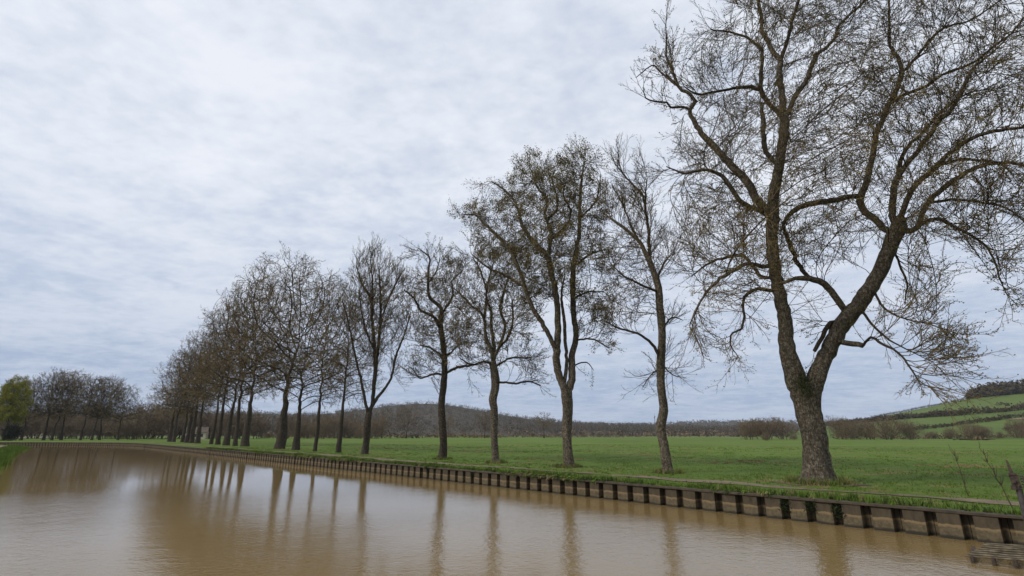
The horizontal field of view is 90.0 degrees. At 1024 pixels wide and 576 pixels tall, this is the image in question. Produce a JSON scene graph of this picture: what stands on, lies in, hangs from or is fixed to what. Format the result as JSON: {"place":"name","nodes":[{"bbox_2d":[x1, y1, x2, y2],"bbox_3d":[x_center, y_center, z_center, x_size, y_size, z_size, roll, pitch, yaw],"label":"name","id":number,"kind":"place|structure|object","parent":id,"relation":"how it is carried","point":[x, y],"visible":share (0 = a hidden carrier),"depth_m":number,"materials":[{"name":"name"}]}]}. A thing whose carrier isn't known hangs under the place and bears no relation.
{"place":"outdoors","nodes":[
{"label":"outdoors","id":0,"kind":"place"},
{"bbox_2d":[0,444,31,475],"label":"bank grass","id":1,"kind":"structure","parent":0,"point":[8,453],"depth_m":70.84,"materials":[{"name":"plant"}]},
{"bbox_2d":[0,404,784,435],"bbox_3d":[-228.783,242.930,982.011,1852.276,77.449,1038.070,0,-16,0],"label":"wooded hill","id":2,"kind":"structure","parent":0,"point":[456,429],"depth_m":985.47,"materials":[{"name":"brown plant"}]},
{"bbox_2d":[32,399,771,435],"bbox_3d":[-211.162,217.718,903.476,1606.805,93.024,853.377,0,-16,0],"label":"hill woodland","id":3,"kind":"object","parent":2,"relation":"on","point":[641,429],"visible":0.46,"depth_m":978.19,"materials":[{"name":"plant"}]},
{"bbox_2d":[0,443,1023,575],"bbox_3d":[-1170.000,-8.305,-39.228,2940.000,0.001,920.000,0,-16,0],"label":"canal water","id":4,"kind":"structure","parent":0,"point":[83,510],"depth_m":15.36,"materials":[{"name":"liquid"}]},
{"bbox_2d":[0,442,1023,544],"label":"sheet pile wall","id":5,"kind":"structure","parent":4,"relation":"in","point":[984,527],"depth_m":19.08,"materials":[{"name":"metal"}]},
{"bbox_2d":[777,495,791,513],"bbox_3d":[9.423,7.471,17.628,0.387,0.653,0.539,15,-22,-41],"label":"wall weed","id":6,"kind":"object","parent":5,"relation":"attached to","point":[784,502],"depth_m":17.59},
{"bbox_2d":[803,497,816,513],"bbox_3d":[9.957,7.251,17.060,0.398,0.558,0.523,12,-20,-35],"label":"wall weed","id":7,"kind":"object","parent":5,"relation":"attached to","point":[810,504],"depth_m":17.01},
{"bbox_2d":[828,499,845,518],"bbox_3d":[10.488,7.140,16.483,0.392,0.642,0.579,11,-19,-34],"label":"wall weed","id":8,"kind":"object","parent":5,"relation":"attached to","point":[837,509],"depth_m":16.46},
{"bbox_2d":[965,543,1023,568],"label":"slatted raft","id":9,"kind":"object","parent":4,"relation":"on","point":[995,550],"visible":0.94,"depth_m":11.61,"materials":[{"name":"brown wood"}]},
{"bbox_2d":[1005,459,1023,520],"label":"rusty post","id":10,"kind":"object","parent":4,"relation":"in","point":[1015,482],"visible":1,"depth_m":12.76,"materials":[{"name":"metal"}]},
{"bbox_2d":[0,436,1023,514],"bbox_3d":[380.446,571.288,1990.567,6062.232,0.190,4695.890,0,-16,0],"label":"meadow","id":11,"kind":"structure","parent":0,"point":[759,444],"depth_m":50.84,"materials":[{"name":"green plant"}]},
{"bbox_2d":[0,423,23,440],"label":"dark shrub","id":12,"kind":"object","parent":11,"relation":"on","point":[11,432],"visible":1,"depth_m":168.65,"materials":[{"name":"green plant"}]},
{"bbox_2d":[0,373,33,440],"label":"green tree","id":13,"kind":"object","parent":11,"relation":"on","point":[7,411],"visible":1,"depth_m":173.52,"materials":[{"name":"green plant"}]},
{"bbox_2d":[0,380,36,439],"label":"canal tree","id":14,"kind":"object","parent":11,"relation":"on","point":[19,406],"visible":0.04,"depth_m":190.93,"materials":[{"name":"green plant"}]},
{"bbox_2d":[8,375,49,439],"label":"canal tree","id":15,"kind":"object","parent":11,"relation":"on","point":[34,392],"visible":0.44,"depth_m":186.99,"materials":[{"name":"brown plant"}]},
{"bbox_2d":[0,405,66,438],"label":"bare bush","id":16,"kind":"object","parent":11,"relation":"on","point":[35,427],"visible":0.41,"depth_m":234.43,"materials":[{"name":"plant"}]},
{"bbox_2d":[1,409,71,437],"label":"bare bush","id":17,"kind":"object","parent":11,"relation":"on","point":[33,431],"visible":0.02,"depth_m":265.40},
{"bbox_2d":[31,368,78,439],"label":"canal tree","id":18,"kind":"object","parent":11,"relation":"on","point":[44,410],"visible":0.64,"depth_m":189.04,"materials":[{"name":"brown plant"}]},
{"bbox_2d":[39,416,76,438],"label":"bare bush","id":19,"kind":"object","parent":11,"relation":"on","point":[50,427],"visible":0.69,"depth_m":232.03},
{"bbox_2d":[40,373,85,439],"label":"canal tree","id":20,"kind":"object","parent":11,"relation":"on","point":[55,411],"visible":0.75,"depth_m":187.15,"materials":[{"name":"brown plant"}]},
{"bbox_2d":[43,368,93,439],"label":"canal tree","id":21,"kind":"object","parent":11,"relation":"on","point":[62,429],"visible":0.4,"depth_m":191.13,"materials":[{"name":"brown plant"}]},
{"bbox_2d":[47,414,114,438],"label":"bare bush","id":22,"kind":"object","parent":11,"relation":"on","point":[78,425],"visible":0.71,"depth_m":235.00,"materials":[{"name":"plant"}]},
{"bbox_2d":[60,372,109,439],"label":"canal tree","id":23,"kind":"object","parent":11,"relation":"on","point":[77,395],"visible":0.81,"depth_m":186.18,"materials":[{"name":"brown plant"}]},
{"bbox_2d":[63,403,122,438],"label":"bare bush","id":24,"kind":"object","parent":11,"relation":"on","point":[89,424],"visible":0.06,"depth_m":250.57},
{"bbox_2d":[77,376,125,439],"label":"canal tree","id":25,"kind":"object","parent":11,"relation":"on","point":[94,399],"visible":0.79,"depth_m":187.12,"materials":[{"name":"brown plant"}]},
{"bbox_2d":[79,374,126,439],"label":"canal tree","id":26,"kind":"object","parent":11,"relation":"on","point":[125,389],"visible":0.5,"depth_m":190.06,"materials":[{"name":"brown plant"}]},
{"bbox_2d":[87,412,123,438],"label":"bare bush","id":27,"kind":"object","parent":11,"relation":"on","point":[105,425],"visible":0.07,"depth_m":251.60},
{"bbox_2d":[96,419,138,438],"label":"bare bush","id":28,"kind":"object","parent":11,"relation":"on","point":[112,431],"visible":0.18,"depth_m":246.05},
{"bbox_2d":[107,418,140,438],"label":"bare bush","id":29,"kind":"object","parent":11,"relation":"on","point":[120,430],"visible":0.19,"depth_m":236.96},
{"bbox_2d":[102,385,146,439],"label":"canal tree","id":30,"kind":"object","parent":11,"relation":"on","point":[123,402],"visible":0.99,"depth_m":187.51,"materials":[{"name":"brown plant"}]},
{"bbox_2d":[116,422,146,439],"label":"bare bush","id":31,"kind":"object","parent":11,"relation":"on","point":[135,428],"visible":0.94,"depth_m":197.04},
{"bbox_2d":[99,404,183,438],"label":"bare bush","id":32,"kind":"object","parent":11,"relation":"on","point":[141,421],"visible":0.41,"depth_m":232.52,"materials":[{"name":"plant"}]},
{"bbox_2d":[106,399,202,438],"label":"bare bush","id":33,"kind":"object","parent":11,"relation":"on","point":[149,407],"visible":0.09,"depth_m":265.75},
{"bbox_2d":[139,404,188,438],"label":"bare bush","id":34,"kind":"object","parent":11,"relation":"on","point":[181,421],"visible":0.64,"depth_m":232.95,"materials":[{"name":"plant"}]},
{"bbox_2d":[150,353,195,441],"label":"canal tree","id":35,"kind":"object","parent":11,"relation":"on","point":[170,435],"visible":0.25,"depth_m":152.98,"materials":[{"name":"brown plant"}]},
{"bbox_2d":[143,347,212,441],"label":"canal tree","id":36,"kind":"object","parent":11,"relation":"on","point":[175,427],"visible":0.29,"depth_m":146.67,"materials":[{"name":"brown plant"}]},
{"bbox_2d":[150,405,205,438],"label":"bare bush","id":37,"kind":"object","parent":11,"relation":"on","point":[178,422],"visible":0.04,"depth_m":250.61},
{"bbox_2d":[160,345,210,441],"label":"canal tree","id":38,"kind":"object","parent":11,"relation":"on","point":[184,432],"visible":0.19,"depth_m":137.17,"materials":[{"name":"brown plant"}]},
{"bbox_2d":[164,337,221,442],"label":"canal tree","id":39,"kind":"object","parent":11,"relation":"on","point":[187,436],"visible":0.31,"depth_m":132.84,"materials":[{"name":"brown plant"}]},
{"bbox_2d":[153,329,237,442],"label":"canal tree","id":40,"kind":"object","parent":11,"relation":"on","point":[192,436],"visible":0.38,"depth_m":127.31,"materials":[{"name":"brown plant"}]},
{"bbox_2d":[185,424,209,438],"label":"farmhouse","id":41,"kind":"object","parent":11,"relation":"on","point":[205,431],"visible":0.46,"depth_m":228.12,"materials":[{"name":"tile"}]},
{"bbox_2d":[170,318,241,443],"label":"canal tree","id":42,"kind":"object","parent":11,"relation":"on","point":[199,428],"visible":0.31,"depth_m":122.21,"materials":[{"name":"brown plant"}]},
{"bbox_2d":[189,409,228,438],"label":"bare bush","id":43,"kind":"object","parent":11,"relation":"on","point":[204,416],"visible":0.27,"depth_m":249.80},
{"bbox_2d":[202,409,235,438],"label":"bare bush","id":44,"kind":"object","parent":11,"relation":"on","point":[213,419],"visible":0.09,"depth_m":253.97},
{"bbox_2d":[192,304,248,443],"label":"canal tree","id":45,"kind":"object","parent":11,"relation":"on","point":[213,431],"visible":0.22,"depth_m":112.43,"materials":[{"name":"brown plant"}]},
{"bbox_2d":[183,296,265,444],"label":"canal tree","id":46,"kind":"object","parent":11,"relation":"on","point":[218,436],"visible":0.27,"depth_m":108.31,"materials":[{"name":"brown plant"}]},
{"bbox_2d":[180,284,292,444],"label":"canal tree","id":47,"kind":"object","parent":11,"relation":"on","point":[227,439],"visible":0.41,"depth_m":102.38,"materials":[{"name":"brown plant"}]},
{"bbox_2d":[209,415,269,438],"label":"bare bush","id":48,"kind":"object","parent":11,"relation":"on","point":[263,424],"visible":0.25,"depth_m":241.47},
{"bbox_2d":[217,406,271,438],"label":"bare bush","id":49,"kind":"object","parent":11,"relation":"on","point":[256,429],"visible":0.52,"depth_m":236.43,"materials":[{"name":"plant"}]},
{"bbox_2d":[214,273,277,445],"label":"canal tree","id":50,"kind":"object","parent":11,"relation":"on","point":[235,439],"visible":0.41,"depth_m":99.04,"materials":[{"name":"brown plant"}]},
{"bbox_2d":[193,261,316,446],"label":"canal tree","id":51,"kind":"object","parent":11,"relation":"on","point":[245,438],"visible":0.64,"depth_m":92.74,"materials":[{"name":"brown plant"}]},
{"bbox_2d":[250,414,275,438],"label":"bare bush","id":52,"kind":"object","parent":11,"relation":"on","point":[264,431],"visible":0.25,"depth_m":254.25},
{"bbox_2d":[214,241,351,448],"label":"canal tree","id":53,"kind":"object","parent":11,"relation":"on","point":[281,440],"visible":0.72,"depth_m":77.93,"materials":[{"name":"brown plant"}]},
{"bbox_2d":[270,412,295,438],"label":"bare bush","id":54,"kind":"object","parent":11,"relation":"on","point":[276,427],"visible":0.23,"depth_m":255.08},
{"bbox_2d":[287,413,314,438],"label":"bare bush","id":55,"kind":"object","parent":11,"relation":"on","point":[303,432],"visible":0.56,"depth_m":247.13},
{"bbox_2d":[240,271,365,449],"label":"canal tree","id":56,"kind":"object","parent":11,"relation":"on","point":[296,443],"visible":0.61,"depth_m":73.36,"materials":[{"name":"brown plant"}]},
{"bbox_2d":[307,415,338,438],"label":"bare bush","id":57,"kind":"object","parent":11,"relation":"on","point":[323,430],"visible":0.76,"depth_m":233.35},
{"bbox_2d":[292,268,363,450],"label":"canal tree","id":58,"kind":"object","parent":11,"relation":"on","point":[318,411],"visible":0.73,"depth_m":68.94,"materials":[{"name":"brown plant"}]},
{"bbox_2d":[315,411,350,437],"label":"bare bush","id":59,"kind":"object","parent":11,"relation":"on","point":[337,422],"visible":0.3,"depth_m":268.21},
{"bbox_2d":[259,429,435,437],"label":"hedge","id":60,"kind":"object","parent":11,"relation":"on","point":[429,435],"visible":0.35,"depth_m":287.65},
{"bbox_2d":[308,268,387,452],"bbox_3d":[-20.029,8.420,63.105,11.351,23.149,7.982,-5,-16,16],"label":"canal tree","id":61,"kind":"object","parent":11,"relation":"on","point":[339,439],"visible":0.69,"depth_m":62.67,"materials":[{"name":"brown plant"}]},
{"bbox_2d":[334,420,363,437],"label":"bare bush","id":62,"kind":"object","parent":11,"relation":"on","point":[351,428],"visible":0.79,"depth_m":266.71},
{"bbox_2d":[345,411,361,437],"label":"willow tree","id":63,"kind":"object","parent":11,"relation":"on","point":[352,418],"visible":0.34,"depth_m":289.79,"materials":[{"name":"brown plant"}]},
{"bbox_2d":[354,429,363,438],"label":"bare bush","id":64,"kind":"object","parent":11,"relation":"on","point":[360,436],"visible":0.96,"depth_m":231.84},
{"bbox_2d":[357,415,391,438],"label":"bare bush","id":65,"kind":"object","parent":11,"relation":"on","point":[380,427],"visible":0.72,"depth_m":253.23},
{"bbox_2d":[372,409,394,437],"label":"willow tree","id":66,"kind":"object","parent":11,"relation":"on","point":[383,414],"visible":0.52,"depth_m":276.40,"materials":[{"name":"brown plant"}]},
{"bbox_2d":[393,405,419,437],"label":"willow tree","id":67,"kind":"object","parent":11,"relation":"on","point":[408,422],"visible":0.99,"depth_m":279.81,"materials":[{"name":"brown plant"}]},
{"bbox_2d":[395,232,500,458],"bbox_3d":[-6.568,4.798,46.822,10.003,21.211,9.902,-15,-22,41],"label":"crooked tree","id":68,"kind":"object","parent":11,"relation":"on","point":[443,354],"visible":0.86,"depth_m":46.21,"materials":[{"name":"brown plant"}]},
{"bbox_2d":[445,416,458,436],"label":"lone tree","id":69,"kind":"object","parent":11,"relation":"on","point":[451,426],"visible":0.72,"depth_m":405.44,"materials":[{"name":"brown plant"}]},
{"bbox_2d":[432,432,503,437],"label":"hedge","id":70,"kind":"object","parent":11,"relation":"on","point":[474,435],"visible":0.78,"depth_m":313.69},
{"bbox_2d":[474,410,490,437],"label":"willow tree","id":71,"kind":"object","parent":11,"relation":"on","point":[482,420],"visible":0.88,"depth_m":289.25,"materials":[{"name":"brown plant"}]},
{"bbox_2d":[436,229,556,461],"bbox_3d":[-1.497,4.176,41.242,9.527,19.386,10.352,14,-21,-40],"label":"twisting tree","id":72,"kind":"object","parent":11,"relation":"on","point":[493,351],"visible":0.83,"depth_m":40.76,"materials":[{"name":"brown plant"}]},
{"bbox_2d":[447,132,625,466],"bbox_3d":[2.108,0.014,36.661,11.806,24.824,11.597,-9,-18,28],"label":"budding tree","id":73,"kind":"object","parent":11,"relation":"on","point":[515,249],"visible":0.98,"depth_m":36.16,"materials":[{"name":"brown plant"}]},
{"bbox_2d":[533,412,554,437],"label":"lone tree","id":74,"kind":"object","parent":11,"relation":"on","point":[540,423],"visible":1,"depth_m":289.21,"materials":[{"name":"brown plant"}]},
{"bbox_2d":[500,435,624,437],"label":"hedge","id":75,"kind":"object","parent":11,"relation":"on","point":[534,436],"visible":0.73,"depth_m":337.43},
{"bbox_2d":[142,442,1019,505],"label":"footpath","id":76,"kind":"structure","parent":11,"relation":"on","point":[989,501],"depth_m":22.18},
{"bbox_2d":[508,428,740,436],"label":"hedge","id":77,"kind":"object","parent":11,"relation":"on","point":[671,433],"visible":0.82,"depth_m":470.90,"materials":[{"name":"plant"}]},
{"bbox_2d":[587,133,704,472],"bbox_3d":[7.787,0.015,31.021,6.866,21.672,9.664,0,-16,0],"label":"slender tree","id":78,"kind":"object","parent":11,"relation":"on","point":[659,372],"visible":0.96,"depth_m":30.45,"materials":[{"name":"brown plant"}]},
{"bbox_2d":[737,418,761,439],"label":"bare bush","id":79,"kind":"object","parent":11,"relation":"on","point":[751,430],"visible":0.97,"depth_m":203.94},
{"bbox_2d":[736,415,787,439],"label":"bare bush","id":80,"kind":"object","parent":11,"relation":"on","point":[765,425],"visible":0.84,"depth_m":204.56,"materials":[{"name":"plant"}]},
{"bbox_2d":[761,431,769,440],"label":"bare bush","id":81,"kind":"object","parent":11,"relation":"on","point":[766,437],"visible":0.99,"depth_m":164.95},
{"bbox_2d":[764,418,800,438],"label":"bare bush","id":82,"kind":"object","parent":11,"relation":"on","point":[787,429],"visible":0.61,"depth_m":210.13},
{"bbox_2d":[773,481,869,485],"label":"bare soil","id":83,"kind":"structure","parent":11,"relation":"on","point":[811,484],"depth_m":21.55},
{"bbox_2d":[620,0,1023,483],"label":"ash tree","id":84,"kind":"object","parent":83,"relation":"on","point":[804,389],"visible":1,"depth_m":23.09,"materials":[{"name":"brown plant"}]},
{"bbox_2d":[783,472,861,485],"bbox_3d":[13.395,8.261,22.342,3.072,0.432,3.036,0,-16,0],"label":"grass tuft","id":85,"kind":"object","parent":83,"relation":"on","point":[840,480],"visible":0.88,"depth_m":21.47,"materials":[{"name":"plant"}]},
{"bbox_2d":[827,415,854,439],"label":"bare bush","id":86,"kind":"object","parent":11,"relation":"on","point":[846,433],"visible":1,"depth_m":203.61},
{"bbox_2d":[834,419,876,439],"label":"bare bush","id":87,"kind":"object","parent":11,"relation":"on","point":[857,433],"visible":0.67,"depth_m":210.56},
{"bbox_2d":[856,420,880,439],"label":"bare bush","id":88,"kind":"object","parent":11,"relation":"on","point":[868,429],"visible":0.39,"depth_m":212.05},
{"bbox_2d":[862,413,907,439],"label":"bare bush","id":89,"kind":"object","parent":11,"relation":"on","point":[886,428],"visible":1,"depth_m":201.30,"materials":[{"name":"plant"}]},
{"bbox_2d":[897,419,924,439],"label":"bare bush","id":90,"kind":"object","parent":11,"relation":"on","point":[911,431],"visible":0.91,"depth_m":200.73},
{"bbox_2d":[830,432,1015,438],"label":"hedge","id":91,"kind":"object","parent":11,"relation":"on","point":[935,437],"visible":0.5,"depth_m":229.46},
{"bbox_2d":[940,427,958,438],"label":"bare bush","id":92,"kind":"object","parent":11,"relation":"on","point":[952,433],"visible":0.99,"depth_m":228.83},
{"bbox_2d":[949,446,968,495],"bbox_3d":[15.507,6.329,17.762,0.402,1.748,0.312,6,-17,-21],"label":"sapling","id":93,"kind":"object","parent":11,"relation":"on","point":[956,460],"visible":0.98,"depth_m":17.71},
{"bbox_2d":[955,422,981,438],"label":"bare bush","id":94,"kind":"object","parent":11,"relation":"on","point":[967,432],"visible":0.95,"depth_m":223.76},
{"bbox_2d":[953,435,994,439],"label":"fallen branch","id":95,"kind":"object","parent":11,"relation":"on","point":[978,438],"visible":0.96,"depth_m":182.61,"materials":[{"name":"brown plant"}]},
{"bbox_2d":[971,425,992,438],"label":"bare bush","id":96,"kind":"object","parent":11,"relation":"on","point":[984,431],"visible":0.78,"depth_m":223.32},
{"bbox_2d":[979,443,1012,508],"bbox_3d":[14.206,5.492,15.048,0.504,1.862,0.290,-7,-17,23],"label":"sapling","id":97,"kind":"object","parent":11,"relation":"on","point":[996,475],"visible":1,"depth_m":15.03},
{"bbox_2d":[1000,419,1023,437],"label":"bare bush","id":98,"kind":"object","parent":11,"relation":"on","point":[1018,428],"visible":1,"depth_m":226.18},
{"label":"bare soil","id":99,"kind":"structure","parent":11,"relation":"on","visible":0},
{"bbox_2d":[330,230,415,453],"bbox_3d":[-15.678,5.573,58.247,9.596,25.901,13.109,0,-16,0],"label":"vase tree","id":100,"kind":"object","parent":99,"relation":"on","point":[379,327],"visible":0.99,"depth_m":58.03,"materials":[{"name":"brown plant"}]},
{"bbox_2d":[0,0,1023,424],"label":"sky","id":101,"kind":"structure","parent":0,"point":[151,151],"materials":[{"name":"grey"}]},
{"bbox_2d":[552,437,613,437],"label":"stubble field","id":102,"kind":"structure","parent":0,"point":[586,437],"depth_m":326.43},
{"bbox_2d":[788,393,1023,438],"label":"pasture hill","id":103,"kind":"structure","parent":0,"point":[997,425],"depth_m":406.27,"materials":[{"name":"plant"}]},
{"bbox_2d":[866,396,968,417],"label":"hedge","id":104,"kind":"object","parent":103,"relation":"on","point":[923,406],"visible":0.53,"depth_m":633.23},
{"bbox_2d":[825,401,1023,425],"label":"hedge","id":105,"kind":"object","parent":103,"relation":"on","point":[936,413],"visible":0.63,"depth_m":436.77,"materials":[{"name":"plant"}]},
{"bbox_2d":[909,412,1023,430],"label":"hedge","id":106,"kind":"object","parent":103,"relation":"on","point":[987,419],"visible":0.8,"depth_m":336.25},
{"bbox_2d":[964,378,1023,398],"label":"hilltop woodland","id":107,"kind":"object","parent":103,"relation":"on","point":[1017,387],"visible":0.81,"depth_m":582.63,"materials":[{"name":"plant"}]},
{"bbox_3d":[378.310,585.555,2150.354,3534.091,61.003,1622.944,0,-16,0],"label":"far ridge","id":108,"kind":"structure","parent":0,"visible":0},
{"bbox_2d":[577,419,851,431],"bbox_3d":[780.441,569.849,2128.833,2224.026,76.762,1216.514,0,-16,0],"label":"ridge woodland","id":109,"kind":"object","parent":108,"relation":"on","point":[717,423],"visible":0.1,"depth_m":2374.06,"materials":[{"name":"plant"}]},
{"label":"bare soil","id":110,"kind":"structure","parent":0,"visible":0},
{"bbox_2d":[651,467,686,473],"bbox_3d":[8.520,9.852,27.878,1.795,0.367,2.061,0,-16,0],"label":"grass tuft","id":111,"kind":"object","parent":110,"relation":"on","point":[677,470],"visible":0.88,"depth_m":27.31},
{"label":"bare soil","id":112,"kind":"structure","parent":0,"visible":0},
{"bbox_2d":[554,462,583,467],"bbox_3d":[3.635,11.396,33.147,2.008,0.365,1.964,0,-16,0],"label":"grass tuft","id":113,"kind":"object","parent":112,"relation":"on","point":[566,466],"visible":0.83,"depth_m":32.67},
{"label":"bare soil","id":114,"kind":"structure","parent":0,"visible":0},
{"bbox_2d":[485,458,507,462],"bbox_3d":[-1.206,13.024,38.683,1.824,0.362,1.741,0,-16,0],"label":"grass tuft","id":115,"kind":"object","parent":114,"relation":"on","point":[494,461],"visible":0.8,"depth_m":38.27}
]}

